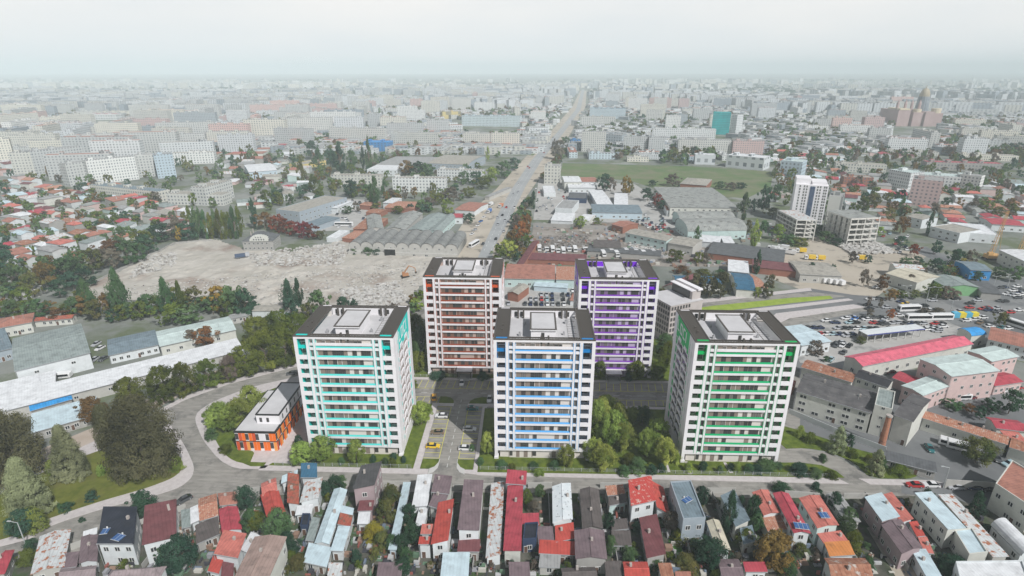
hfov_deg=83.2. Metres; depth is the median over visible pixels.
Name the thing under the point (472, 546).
shed
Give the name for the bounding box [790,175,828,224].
white tower
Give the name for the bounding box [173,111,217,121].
apartment block
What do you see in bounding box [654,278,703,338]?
office block
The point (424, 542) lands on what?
house
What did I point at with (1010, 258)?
building
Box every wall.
[69,504,185,549]
[80,239,212,288]
[107,304,312,314]
[141,507,185,567]
[240,492,258,519]
[250,484,283,492]
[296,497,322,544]
[382,481,410,485]
[453,483,490,490]
[528,482,551,487]
[533,223,611,229]
[548,491,550,525]
[600,482,628,487]
[605,491,617,560]
[707,488,735,492]
[712,491,722,523]
[785,490,819,496]
[788,408,886,451]
[843,493,876,498]
[944,479,994,488]
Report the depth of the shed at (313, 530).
145.25 m
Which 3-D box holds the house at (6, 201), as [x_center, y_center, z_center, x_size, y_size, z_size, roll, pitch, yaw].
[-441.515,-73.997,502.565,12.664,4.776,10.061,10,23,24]
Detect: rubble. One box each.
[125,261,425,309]
[129,252,176,278]
[248,242,346,266]
[340,281,407,305]
[541,234,591,249]
[628,242,662,254]
[832,239,896,254]
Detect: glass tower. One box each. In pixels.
[712,111,730,134]
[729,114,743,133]
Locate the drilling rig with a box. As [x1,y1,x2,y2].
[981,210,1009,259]
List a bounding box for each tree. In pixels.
[0,249,27,273]
[0,264,26,286]
[0,299,9,316]
[0,299,20,316]
[0,407,46,491]
[0,455,57,529]
[2,508,41,536]
[8,286,32,303]
[8,303,32,315]
[16,272,48,296]
[19,301,39,316]
[21,538,38,551]
[27,298,52,316]
[31,261,56,285]
[39,300,56,312]
[43,279,67,296]
[47,423,91,485]
[48,257,82,280]
[48,308,69,320]
[57,303,77,314]
[59,270,82,288]
[61,250,88,270]
[61,296,83,315]
[72,265,97,285]
[72,396,107,422]
[75,247,103,272]
[75,292,95,315]
[76,277,97,308]
[81,299,108,319]
[85,290,100,314]
[89,403,112,451]
[90,238,120,251]
[91,248,114,267]
[94,392,183,485]
[97,292,109,311]
[100,247,127,267]
[103,266,131,314]
[104,308,120,321]
[105,303,136,320]
[107,290,122,313]
[111,226,130,243]
[111,376,144,400]
[115,239,135,263]
[120,302,137,317]
[124,242,146,262]
[124,489,158,516]
[128,229,153,248]
[129,300,149,318]
[133,233,160,253]
[134,293,156,315]
[142,364,183,404]
[146,295,161,313]
[147,223,179,240]
[148,300,189,325]
[152,276,176,313]
[152,531,198,574]
[153,544,174,563]
[161,286,187,304]
[163,219,188,238]
[169,361,199,398]
[170,304,203,324]
[173,220,198,240]
[173,226,183,241]
[174,280,184,307]
[174,295,196,308]
[180,285,206,305]
[183,328,198,338]
[184,205,192,230]
[188,206,199,239]
[188,296,213,311]
[189,326,219,345]
[192,358,223,389]
[195,206,203,237]
[199,210,210,238]
[200,285,222,310]
[201,408,219,428]
[202,295,219,313]
[203,212,214,238]
[206,400,229,427]
[210,208,218,237]
[211,294,237,317]
[213,208,225,239]
[215,364,235,383]
[216,404,240,430]
[219,210,228,238]
[219,285,243,313]
[219,354,237,379]
[225,211,233,238]
[225,397,252,426]
[227,205,239,238]
[229,342,261,376]
[231,484,258,508]
[233,206,244,236]
[234,287,253,314]
[236,384,266,416]
[239,295,260,307]
[239,507,259,532]
[240,315,273,349]
[246,510,264,531]
[247,328,284,372]
[248,197,258,229]
[253,211,272,228]
[257,189,270,204]
[258,309,292,339]
[258,506,292,535]
[267,213,285,229]
[267,321,298,367]
[271,187,283,199]
[271,218,291,233]
[278,278,298,311]
[279,297,300,316]
[279,530,300,555]
[283,221,299,234]
[284,194,295,205]
[284,310,307,340]
[289,440,315,464]
[289,552,305,571]
[292,277,303,305]
[293,221,308,237]
[295,158,306,180]
[299,302,315,318]
[301,184,314,193]
[304,140,318,157]
[304,223,319,238]
[307,289,331,311]
[308,176,322,193]
[309,435,336,461]
[311,147,323,169]
[314,230,326,238]
[320,480,330,496]
[324,148,335,166]
[328,473,344,491]
[331,141,345,172]
[337,296,349,304]
[340,205,352,213]
[342,180,359,197]
[345,149,357,170]
[347,298,357,304]
[347,438,365,462]
[350,549,361,563]
[359,146,365,168]
[359,184,369,195]
[364,136,371,168]
[367,182,373,201]
[369,176,382,208]
[375,496,395,523]
[381,177,387,197]
[382,482,401,504]
[390,206,403,213]
[392,556,412,575]
[394,533,408,556]
[397,546,413,561]
[398,160,413,174]
[402,502,417,522]
[403,521,420,544]
[408,161,425,172]
[409,297,423,310]
[410,400,432,424]
[412,340,425,359]
[412,350,426,371]
[413,325,425,350]
[418,163,435,174]
[424,197,436,208]
[429,192,443,204]
[441,198,453,214]
[444,186,463,201]
[457,170,469,181]
[462,213,474,222]
[463,186,475,197]
[465,171,480,183]
[472,175,493,187]
[480,430,494,453]
[482,167,499,180]
[485,146,489,159]
[490,244,506,257]
[496,160,510,176]
[497,239,517,257]
[506,230,519,246]
[507,157,520,169]
[512,213,520,225]
[513,221,528,238]
[520,213,531,228]
[522,234,533,245]
[523,488,532,504]
[529,191,538,208]
[534,484,545,496]
[550,147,564,157]
[551,139,557,155]
[556,444,575,466]
[557,140,567,148]
[561,136,569,142]
[573,215,586,226]
[581,437,602,461]
[589,440,618,471]
[591,398,606,439]
[592,217,602,224]
[592,396,610,423]
[594,360,606,377]
[595,173,609,188]
[600,394,618,409]
[601,408,628,447]
[602,512,614,529]
[605,177,616,191]
[611,420,638,452]
[612,402,628,423]
[621,175,630,192]
[625,360,646,379]
[627,180,633,192]
[627,406,642,425]
[634,405,655,425]
[636,427,655,456]
[640,187,656,200]
[647,361,667,379]
[648,417,670,444]
[649,180,656,184]
[652,193,662,205]
[653,435,677,465]
[656,333,672,350]
[656,345,671,367]
[657,200,665,209]
[662,510,678,531]
[663,249,678,262]
[663,341,672,358]
[664,173,682,185]
[677,250,685,260]
[685,273,706,287]
[690,533,734,573]
[690,538,702,550]
[693,225,701,238]
[693,252,703,262]
[696,485,711,504]
[701,252,712,262]
[701,276,717,296]
[710,271,736,297]
[713,181,724,188]
[721,489,739,534]
[724,182,737,189]
[734,526,758,546]
[736,182,747,188]
[736,192,749,219]
[745,493,762,523]
[746,220,751,233]
[748,513,764,530]
[749,198,757,212]
[750,219,761,245]
[753,249,761,273]
[753,287,761,297]
[753,528,795,573]
[754,538,784,564]
[757,184,773,212]
[758,220,769,232]
[761,282,774,297]
[763,207,779,217]
[764,274,777,285]
[770,184,786,201]
[770,224,785,237]
[776,551,800,575]
[807,339,826,355]
[815,231,837,241]
[826,426,847,455]
[828,490,843,507]
[836,515,857,535]
[843,506,858,517]
[845,433,855,448]
[848,250,859,262]
[857,196,871,211]
[859,269,872,285]
[862,193,882,208]
[864,255,872,262]
[865,449,885,477]
[867,309,874,314]
[875,226,886,235]
[876,274,889,289]
[881,207,897,219]
[883,288,900,299]
[886,309,896,318]
[891,216,911,233]
[894,236,909,246]
[896,289,907,297]
[898,196,907,215]
[908,244,921,255]
[909,256,924,262]
[909,289,922,298]
[922,282,946,296]
[926,211,934,235]
[931,240,943,252]
[931,258,945,270]
[939,286,958,298]
[940,398,965,411]
[941,197,952,206]
[944,248,967,264]
[955,435,1005,467]
[961,403,976,412]
[965,249,980,261]
[965,490,986,518]
[967,201,980,206]
[970,270,984,280]
[972,405,993,419]
[978,200,995,209]
[981,397,1002,412]
[985,206,1007,216]
[991,266,1008,276]
[992,311,1010,324]
[1000,389,1023,413]
[1005,201,1020,209]
[1005,266,1023,280]
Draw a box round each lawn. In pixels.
[0,437,181,539]
[211,388,275,462]
[242,461,265,465]
[269,404,431,468]
[412,339,669,380]
[420,459,438,468]
[439,396,453,402]
[457,459,473,469]
[469,397,487,403]
[477,406,843,477]
[668,516,681,560]
[781,426,917,477]
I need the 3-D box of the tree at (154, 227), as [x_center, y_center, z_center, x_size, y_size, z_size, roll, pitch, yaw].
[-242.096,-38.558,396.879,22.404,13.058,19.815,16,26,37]
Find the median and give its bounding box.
[702,296,832,309]
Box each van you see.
[56,370,72,378]
[938,435,947,446]
[946,437,970,450]
[961,394,972,400]
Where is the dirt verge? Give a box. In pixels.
[458,91,586,257]
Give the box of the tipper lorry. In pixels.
[234,252,248,258]
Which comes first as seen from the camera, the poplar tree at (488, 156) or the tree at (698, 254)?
the tree at (698, 254)
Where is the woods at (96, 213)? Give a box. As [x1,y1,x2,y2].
[0,160,1016,314]
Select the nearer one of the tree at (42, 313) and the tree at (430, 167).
the tree at (42, 313)
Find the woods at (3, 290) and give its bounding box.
[0,158,1023,312]
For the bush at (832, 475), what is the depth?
167.28 m
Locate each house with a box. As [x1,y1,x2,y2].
[0,161,12,168]
[0,168,11,175]
[0,187,16,193]
[0,200,12,203]
[0,214,8,220]
[0,236,17,241]
[0,241,14,249]
[0,312,35,336]
[0,550,16,575]
[2,202,22,208]
[2,217,24,228]
[6,178,18,183]
[7,191,27,200]
[7,246,31,263]
[8,211,35,222]
[9,208,27,213]
[9,227,35,236]
[10,225,33,229]
[11,173,29,181]
[11,182,21,187]
[11,229,33,240]
[13,239,38,246]
[15,254,36,269]
[17,189,37,191]
[19,194,44,204]
[20,182,37,189]
[21,177,41,184]
[25,246,37,254]
[28,208,44,215]
[30,529,72,575]
[31,202,45,206]
[31,235,49,241]
[33,240,46,247]
[34,184,52,188]
[34,206,54,210]
[34,314,76,326]
[37,195,62,205]
[37,227,58,235]
[37,245,66,260]
[39,218,65,229]
[41,185,61,190]
[45,238,76,250]
[46,210,60,217]
[46,233,72,241]
[47,190,65,195]
[54,206,74,211]
[55,211,74,218]
[59,198,77,204]
[59,565,97,575]
[62,217,80,223]
[65,200,82,207]
[66,220,85,231]
[67,229,91,237]
[68,189,79,194]
[74,191,89,195]
[74,206,94,216]
[79,217,96,230]
[79,236,105,249]
[79,534,100,571]
[80,186,89,190]
[80,202,101,210]
[82,230,111,239]
[96,224,117,233]
[96,506,141,565]
[102,206,117,212]
[105,196,126,206]
[105,211,130,221]
[108,565,166,575]
[109,233,132,241]
[114,218,135,224]
[116,221,136,231]
[117,205,134,214]
[119,193,137,202]
[128,223,151,235]
[132,195,148,202]
[132,207,148,219]
[139,199,158,207]
[142,211,160,223]
[142,499,179,564]
[149,217,170,225]
[155,203,177,209]
[155,208,175,215]
[176,207,190,216]
[190,505,199,532]
[198,493,218,522]
[207,555,222,575]
[213,530,246,572]
[218,160,231,167]
[218,491,238,509]
[220,171,236,176]
[225,152,245,158]
[229,166,241,170]
[230,178,241,184]
[235,534,288,575]
[236,198,249,205]
[237,161,255,169]
[241,159,254,161]
[241,532,259,556]
[244,181,262,187]
[246,201,266,208]
[250,156,265,162]
[252,151,267,155]
[253,179,273,184]
[256,195,270,201]
[257,147,269,150]
[260,490,285,526]
[261,478,277,495]
[262,174,281,181]
[272,163,280,167]
[277,167,288,172]
[278,159,288,163]
[280,152,295,156]
[281,470,297,492]
[282,191,293,200]
[283,186,291,190]
[287,172,305,181]
[287,473,299,515]
[289,167,299,173]
[296,180,308,188]
[299,182,313,190]
[300,463,317,487]
[300,477,322,511]
[302,192,314,198]
[303,166,311,172]
[314,487,346,546]
[330,526,349,560]
[337,513,352,535]
[340,505,353,522]
[352,461,382,509]
[357,500,373,520]
[357,511,370,531]
[377,562,402,575]
[412,474,431,520]
[415,507,427,536]
[418,536,431,557]
[420,524,433,547]
[428,491,447,522]
[431,474,451,499]
[431,499,453,561]
[440,552,469,575]
[457,479,483,539]
[503,485,522,564]
[506,469,526,499]
[509,562,529,575]
[522,513,538,533]
[523,522,537,552]
[552,483,572,534]
[555,522,573,541]
[560,565,596,575]
[574,528,606,573]
[580,486,602,529]
[604,561,622,575]
[605,484,624,500]
[608,493,626,513]
[623,562,649,575]
[628,475,655,521]
[639,514,665,567]
[653,482,668,521]
[668,480,705,544]
[706,518,729,558]
[718,559,743,575]
[720,491,749,539]
[739,525,756,553]
[743,562,767,575]
[752,489,779,517]
[761,514,786,537]
[773,491,810,550]
[780,191,789,197]
[798,495,838,544]
[799,360,855,385]
[813,169,826,175]
[816,530,846,553]
[822,558,872,575]
[823,540,855,557]
[825,153,838,158]
[825,176,838,184]
[830,168,840,173]
[833,184,845,189]
[843,194,857,203]
[844,192,860,200]
[844,200,861,210]
[851,183,865,189]
[853,369,893,391]
[862,492,899,537]
[866,204,887,211]
[867,151,876,155]
[868,173,884,181]
[871,199,886,205]
[874,218,896,223]
[874,221,893,229]
[875,191,887,195]
[876,182,891,188]
[877,151,891,158]
[877,212,892,218]
[878,519,922,568]
[883,492,913,527]
[887,191,907,198]
[890,198,911,206]
[909,521,924,540]
[911,491,965,548]
[911,549,941,575]
[917,203,930,209]
[918,208,937,216]
[918,536,933,556]
[919,411,1009,455]
[936,204,962,211]
[938,494,1008,560]
[939,191,949,200]
[939,214,965,220]
[940,209,961,214]
[946,217,966,222]
[949,527,987,560]
[951,194,973,202]
[951,560,1023,575]
[952,187,963,191]
[955,200,970,208]
[956,327,986,345]
[965,191,981,195]
[967,205,980,212]
[972,209,992,215]
[974,194,992,199]
[975,186,995,195]
[978,213,1000,217]
[984,417,1023,436]
[987,460,1023,532]
[989,181,999,185]
[991,372,1023,394]
[993,186,1010,194]
[998,191,1015,200]
[999,430,1023,451]
[1004,179,1023,188]
[1005,438,1023,464]
[1010,215,1023,223]
[1011,183,1023,191]
[1014,211,1023,215]
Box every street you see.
[0,294,986,557]
[901,480,995,505]
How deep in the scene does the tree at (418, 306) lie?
281.66 m
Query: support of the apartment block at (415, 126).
on the ground at (100, 328)
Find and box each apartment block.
[0,104,45,112]
[0,112,38,124]
[0,126,28,130]
[0,129,39,137]
[0,136,12,160]
[1,118,37,127]
[3,107,36,113]
[4,132,59,145]
[8,149,36,177]
[10,102,30,104]
[12,145,29,150]
[24,145,82,176]
[26,121,81,134]
[28,138,62,149]
[29,110,47,120]
[31,86,53,88]
[32,122,60,131]
[38,119,77,122]
[39,115,59,120]
[40,130,63,136]
[43,150,114,180]
[44,103,73,112]
[45,105,57,113]
[58,160,87,186]
[59,113,95,122]
[60,134,137,152]
[63,127,90,135]
[66,131,109,135]
[72,110,102,113]
[73,121,93,127]
[82,155,139,182]
[84,102,105,110]
[88,138,144,155]
[89,181,169,202]
[90,125,95,132]
[93,113,121,119]
[94,121,141,132]
[95,110,129,115]
[101,112,126,117]
[106,101,119,109]
[109,117,137,122]
[110,129,180,152]
[119,103,131,109]
[128,104,170,116]
[130,100,158,102]
[132,101,153,104]
[132,117,169,125]
[133,109,172,121]
[134,152,168,177]
[142,124,154,130]
[149,108,184,119]
[151,126,192,132]
[153,151,176,178]
[155,120,214,132]
[159,139,216,155]
[161,104,184,107]
[166,98,184,102]
[166,189,231,205]
[172,150,216,164]
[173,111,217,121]
[179,132,206,140]
[185,103,221,113]
[190,179,234,205]
[191,99,202,103]
[198,107,213,111]
[206,129,249,145]
[208,122,250,131]
[215,120,242,122]
[217,132,256,152]
[225,98,256,102]
[225,109,249,120]
[243,102,263,109]
[243,118,287,135]
[249,103,284,112]
[250,114,261,117]
[256,109,277,113]
[257,97,268,100]
[270,99,299,103]
[273,110,302,118]
[273,126,314,144]
[279,106,315,111]
[281,114,299,118]
[285,103,310,112]
[285,112,309,116]
[285,116,332,131]
[288,95,307,96]
[296,99,309,103]
[305,98,318,103]
[309,110,355,122]
[310,103,336,107]
[312,107,341,111]
[323,97,334,101]
[324,108,363,116]
[328,126,386,140]
[331,172,383,186]
[334,116,364,127]
[335,101,343,107]
[355,101,370,111]
[356,98,370,100]
[358,95,369,98]
[358,104,367,114]
[364,112,376,124]
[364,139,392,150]
[367,113,382,127]
[369,97,383,103]
[380,94,393,103]
[380,115,406,125]
[385,107,396,111]
[386,99,400,105]
[387,121,423,133]
[391,130,438,144]
[392,174,447,191]
[397,105,417,117]
[407,109,425,120]
[410,98,422,107]
[421,100,439,112]
[427,118,448,130]
[430,96,448,103]
[434,99,447,109]
[437,166,483,180]
[440,110,460,118]
[441,109,466,112]
[449,96,467,104]
[452,98,470,109]
[462,114,521,126]
[463,131,490,141]
[474,101,493,110]
[491,131,519,143]
[512,106,519,115]
[515,101,520,110]
[530,110,545,120]
[533,102,541,106]
[544,96,548,105]
[544,162,560,183]
[567,146,577,157]
[580,115,615,124]
[581,129,605,151]
[587,148,596,155]
[588,151,614,158]
[589,107,625,118]
[606,93,619,101]
[606,100,617,105]
[606,132,626,142]
[609,91,620,101]
[623,135,647,150]
[626,154,648,161]
[628,97,647,109]
[637,152,662,158]
[638,149,659,152]
[640,103,665,118]
[646,109,662,119]
[647,135,664,150]
[649,97,671,107]
[652,126,715,138]
[654,97,666,107]
[665,114,680,127]
[671,98,690,106]
[676,153,693,161]
[677,113,687,124]
[677,137,732,153]
[678,98,688,107]
[682,108,692,112]
[692,107,709,120]
[693,152,715,164]
[708,114,731,125]
[713,98,731,105]
[715,150,727,160]
[725,152,770,170]
[731,138,764,154]
[749,102,776,115]
[756,106,775,119]
[779,157,806,176]
[790,106,802,113]
[800,94,819,98]
[803,124,828,129]
[813,118,831,125]
[826,108,845,115]
[826,115,850,118]
[826,190,844,219]
[830,116,852,128]
[834,98,858,100]
[834,160,886,173]
[838,123,872,131]
[839,173,873,186]
[848,109,867,119]
[861,116,884,127]
[866,126,891,138]
[884,136,928,149]
[886,148,939,155]
[887,167,924,191]
[890,96,913,100]
[890,101,916,108]
[908,174,943,207]
[911,128,940,149]
[917,170,961,188]
[921,159,1003,170]
[932,142,957,146]
[951,93,965,97]
[952,118,985,125]
[956,136,989,153]
[958,126,984,134]
[959,152,1018,160]
[959,171,984,190]
[963,133,984,137]
[977,128,1018,138]
[979,126,997,129]
[989,138,1011,145]
[993,133,1023,143]
[998,122,1022,133]
[999,121,1023,125]
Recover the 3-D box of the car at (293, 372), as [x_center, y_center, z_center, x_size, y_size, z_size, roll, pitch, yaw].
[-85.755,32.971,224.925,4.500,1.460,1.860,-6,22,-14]
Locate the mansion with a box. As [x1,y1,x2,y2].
[242,229,280,250]
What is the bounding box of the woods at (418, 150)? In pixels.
[74,105,1023,166]
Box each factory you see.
[792,373,876,432]
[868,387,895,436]
[887,393,930,446]
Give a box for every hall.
[843,335,973,374]
[986,327,1023,360]
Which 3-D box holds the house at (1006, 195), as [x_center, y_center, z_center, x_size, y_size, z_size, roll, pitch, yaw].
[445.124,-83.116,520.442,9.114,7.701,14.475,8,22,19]
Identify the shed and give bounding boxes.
[22,285,43,297]
[61,551,80,568]
[83,527,97,535]
[181,508,191,534]
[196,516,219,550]
[219,506,241,532]
[221,561,234,575]
[229,312,250,323]
[251,305,289,316]
[295,504,313,522]
[298,216,339,232]
[300,513,310,535]
[302,543,331,574]
[305,517,319,545]
[326,230,349,241]
[327,563,342,575]
[342,231,363,242]
[353,218,387,230]
[360,201,380,209]
[366,209,387,216]
[384,201,420,212]
[388,482,410,558]
[455,202,487,214]
[457,539,480,560]
[485,187,511,199]
[486,481,503,565]
[508,283,528,301]
[517,240,538,263]
[528,252,586,264]
[533,282,568,292]
[537,526,553,551]
[539,539,574,563]
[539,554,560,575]
[542,186,555,196]
[551,213,575,223]
[568,192,586,202]
[570,293,573,305]
[579,214,594,224]
[587,245,661,259]
[593,240,620,248]
[611,518,628,529]
[611,530,631,553]
[658,563,673,575]
[672,275,721,290]
[675,571,690,575]
[700,235,721,246]
[707,242,785,264]
[720,236,734,243]
[730,273,755,297]
[750,274,767,294]
[752,259,795,277]
[791,380,795,394]
[826,492,860,528]
[885,450,937,479]
[968,280,1002,300]
[989,518,1023,561]
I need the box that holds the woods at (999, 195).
[0,162,1019,289]
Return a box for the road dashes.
[424,392,666,465]
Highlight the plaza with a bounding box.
[251,413,308,462]
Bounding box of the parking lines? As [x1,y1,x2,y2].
[415,380,663,458]
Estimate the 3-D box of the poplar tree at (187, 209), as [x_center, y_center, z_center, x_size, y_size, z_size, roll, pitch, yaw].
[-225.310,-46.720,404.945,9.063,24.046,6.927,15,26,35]
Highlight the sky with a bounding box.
[0,0,1023,73]
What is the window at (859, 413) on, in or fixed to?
in the factory at (837, 403)
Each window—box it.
[150,546,156,552]
[315,421,397,452]
[432,347,489,372]
[437,545,442,549]
[828,402,835,407]
[839,420,847,424]
[841,413,849,418]
[842,407,850,412]
[854,425,862,429]
[856,418,864,423]
[857,411,866,416]
[1010,550,1015,558]
[1015,520,1020,527]
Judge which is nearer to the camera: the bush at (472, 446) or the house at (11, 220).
the bush at (472, 446)
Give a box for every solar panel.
[99,526,109,534]
[110,532,125,541]
[681,496,692,503]
[793,521,809,529]
[818,510,830,517]
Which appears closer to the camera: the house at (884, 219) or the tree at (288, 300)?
the tree at (288, 300)
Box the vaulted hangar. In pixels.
[348,228,466,256]
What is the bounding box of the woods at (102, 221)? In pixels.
[0,162,1015,301]
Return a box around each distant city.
[0,78,1023,91]
[0,83,1023,113]
[0,96,1023,154]
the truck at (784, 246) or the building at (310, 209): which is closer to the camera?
the truck at (784, 246)
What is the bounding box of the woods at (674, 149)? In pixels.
[67,107,1023,164]
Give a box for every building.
[233,382,303,450]
[244,163,276,180]
[276,195,346,223]
[289,160,325,167]
[331,200,352,213]
[366,213,383,230]
[367,163,404,175]
[378,156,436,171]
[383,197,401,207]
[385,210,422,231]
[408,212,446,231]
[429,155,485,169]
[430,213,454,232]
[454,213,463,223]
[504,264,554,286]
[555,199,578,212]
[556,266,574,287]
[562,176,581,189]
[567,183,595,192]
[580,177,596,188]
[588,190,611,203]
[591,204,642,218]
[611,220,638,233]
[614,193,627,204]
[625,229,675,250]
[653,187,737,216]
[662,273,698,289]
[663,205,737,217]
[667,236,702,254]
[672,211,734,221]
[675,217,746,238]
[680,178,711,186]
[727,259,748,278]
[775,210,816,240]
[788,261,842,283]
[822,209,880,243]
[885,268,939,291]
[888,263,924,271]
[898,375,949,408]
[906,213,937,228]
[915,353,999,401]
[928,223,981,243]
[933,274,979,295]
[947,222,999,243]
[954,261,992,280]
[967,346,1019,373]
[978,217,1023,232]
[996,249,1023,272]
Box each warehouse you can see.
[0,328,12,361]
[0,338,243,418]
[0,370,57,394]
[12,324,93,378]
[31,396,96,441]
[107,330,159,363]
[156,316,236,355]
[785,324,831,355]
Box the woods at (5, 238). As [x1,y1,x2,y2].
[0,161,1023,293]
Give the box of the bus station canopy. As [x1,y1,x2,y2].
[857,324,924,342]
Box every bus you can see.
[334,222,352,225]
[468,239,479,247]
[896,304,921,311]
[904,313,933,320]
[930,312,954,320]
[1002,317,1023,328]
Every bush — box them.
[14,547,35,567]
[17,505,50,538]
[44,459,56,475]
[57,503,62,511]
[58,501,74,513]
[84,490,99,502]
[95,464,105,476]
[115,558,130,568]
[168,456,185,473]
[204,427,218,441]
[217,443,232,455]
[284,564,293,574]
[287,550,297,566]
[294,435,302,443]
[324,493,330,501]
[337,457,345,465]
[337,475,347,488]
[354,559,362,569]
[361,247,371,255]
[361,519,385,545]
[368,547,380,562]
[369,455,375,462]
[371,530,388,553]
[381,457,388,464]
[385,533,394,547]
[387,457,395,467]
[390,453,396,459]
[401,455,405,463]
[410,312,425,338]
[425,561,435,567]
[429,371,445,380]
[468,444,474,451]
[476,371,490,380]
[476,456,484,465]
[487,562,494,572]
[495,459,507,469]
[507,462,516,469]
[526,499,540,514]
[529,461,538,469]
[530,558,538,571]
[533,467,544,476]
[548,460,559,470]
[552,564,564,575]
[563,559,573,567]
[571,511,577,521]
[605,535,616,555]
[617,464,629,477]
[619,545,640,561]
[621,451,634,466]
[624,372,632,381]
[628,456,647,476]
[631,521,639,535]
[645,463,657,474]
[649,560,661,571]
[657,463,665,472]
[658,518,664,527]
[666,551,674,559]
[669,528,686,547]
[670,451,681,465]
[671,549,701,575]
[672,265,691,273]
[683,462,692,473]
[694,268,712,275]
[698,461,707,471]
[710,569,719,575]
[711,500,717,507]
[712,269,724,276]
[716,465,723,473]
[726,462,735,471]
[729,550,744,562]
[732,461,740,471]
[739,494,745,506]
[743,463,754,472]
[751,464,762,475]
[755,457,778,473]
[770,480,793,491]
[774,461,783,469]
[780,233,798,247]
[786,237,809,247]
[787,462,810,478]
[793,425,805,438]
[793,542,807,556]
[804,432,817,444]
[808,466,822,479]
[810,224,825,232]
[810,551,820,562]
[811,481,819,491]
[816,489,823,498]
[819,453,827,463]
[823,469,839,480]
[829,237,842,246]
[844,530,864,553]
[846,448,858,458]
[853,547,862,557]
[854,336,867,343]
[862,454,872,463]
[862,541,874,550]
[863,555,873,568]
[876,459,887,469]
[886,463,914,478]
[898,256,912,263]
[917,308,930,312]
[931,307,945,312]
[932,552,965,571]
[937,561,952,575]
[954,290,961,298]
[983,524,991,532]
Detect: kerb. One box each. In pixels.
[428,459,439,473]
[456,459,464,473]
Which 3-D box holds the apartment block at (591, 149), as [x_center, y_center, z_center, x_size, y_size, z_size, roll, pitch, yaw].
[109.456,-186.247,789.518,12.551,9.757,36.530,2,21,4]
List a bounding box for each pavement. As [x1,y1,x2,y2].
[0,424,193,546]
[33,364,296,471]
[195,376,298,468]
[259,465,428,473]
[413,406,436,468]
[414,377,667,382]
[432,403,453,405]
[465,470,847,483]
[468,403,665,409]
[473,406,486,469]
[703,288,811,302]
[746,298,851,309]
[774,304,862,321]
[860,479,944,485]
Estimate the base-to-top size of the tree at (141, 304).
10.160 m
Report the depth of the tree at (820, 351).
238.05 m
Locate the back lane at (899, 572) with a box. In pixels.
[867,527,916,575]
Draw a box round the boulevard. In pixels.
[478,90,583,257]
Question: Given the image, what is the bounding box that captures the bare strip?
[34,347,290,466]
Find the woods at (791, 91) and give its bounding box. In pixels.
[3,79,1023,94]
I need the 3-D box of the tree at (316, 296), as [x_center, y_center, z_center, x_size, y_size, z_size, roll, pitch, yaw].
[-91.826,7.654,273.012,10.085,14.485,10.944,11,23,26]
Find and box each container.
[951,311,960,317]
[958,311,966,317]
[964,311,972,317]
[970,311,979,316]
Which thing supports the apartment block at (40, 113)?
on the ground at (100, 328)
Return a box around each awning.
[29,395,72,412]
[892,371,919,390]
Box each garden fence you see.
[274,462,398,466]
[480,466,822,476]
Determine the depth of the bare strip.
187.12 m
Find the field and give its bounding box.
[561,163,772,197]
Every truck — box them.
[550,245,554,251]
[561,246,565,253]
[572,245,577,251]
[600,249,606,256]
[778,244,789,248]
[782,248,791,254]
[785,249,796,254]
[795,247,806,252]
[804,254,815,259]
[814,255,825,260]
[832,279,839,284]
[838,279,845,285]
[856,255,866,260]
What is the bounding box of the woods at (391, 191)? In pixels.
[12,161,1016,280]
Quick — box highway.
[705,246,1023,337]
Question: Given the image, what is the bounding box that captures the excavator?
[401,265,416,277]
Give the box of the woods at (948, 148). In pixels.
[0,108,1019,165]
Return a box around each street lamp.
[6,520,24,542]
[941,466,949,487]
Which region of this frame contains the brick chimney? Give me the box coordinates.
[878,413,892,445]
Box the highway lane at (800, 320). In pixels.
[702,292,866,325]
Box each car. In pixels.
[91,341,101,346]
[91,356,99,361]
[94,345,105,350]
[97,355,108,361]
[177,493,192,505]
[286,370,297,375]
[425,442,439,448]
[430,429,443,434]
[431,393,436,400]
[435,412,447,417]
[458,444,471,450]
[459,379,464,385]
[462,425,476,431]
[466,405,478,410]
[487,395,491,402]
[815,325,824,329]
[820,318,830,321]
[830,320,840,323]
[832,325,842,329]
[832,342,839,347]
[839,342,846,347]
[840,349,847,354]
[841,333,852,337]
[861,317,871,320]
[868,320,877,324]
[905,481,924,488]
[921,481,940,488]
[924,443,935,452]
[930,321,939,324]
[931,328,942,332]
[937,324,948,327]
[948,485,965,490]
[960,318,971,321]
[964,301,975,304]
[964,305,974,308]
[967,486,983,490]
[982,487,993,491]
[983,324,995,327]
[994,454,1001,462]
[1001,459,1011,466]
[1013,295,1023,298]
[1013,308,1023,311]
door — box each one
[213,537,217,544]
[384,249,394,255]
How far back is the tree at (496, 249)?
355.73 m
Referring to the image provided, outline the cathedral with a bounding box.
[879,87,942,126]
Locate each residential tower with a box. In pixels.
[293,305,415,455]
[423,257,503,380]
[493,307,595,460]
[573,259,659,383]
[664,309,800,462]
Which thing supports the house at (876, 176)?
on the ground at (100, 328)
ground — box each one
[0,74,1023,567]
[12,492,1023,575]
[88,239,432,315]
[292,199,368,230]
[504,267,574,307]
[532,222,751,266]
[533,179,678,233]
[768,235,925,295]
[796,359,1023,479]
[798,316,987,368]
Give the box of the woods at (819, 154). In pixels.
[0,105,1023,167]
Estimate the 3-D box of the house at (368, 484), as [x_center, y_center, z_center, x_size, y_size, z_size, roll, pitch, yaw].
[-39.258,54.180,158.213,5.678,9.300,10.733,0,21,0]
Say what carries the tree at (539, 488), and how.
on the yard ground at (884, 568)

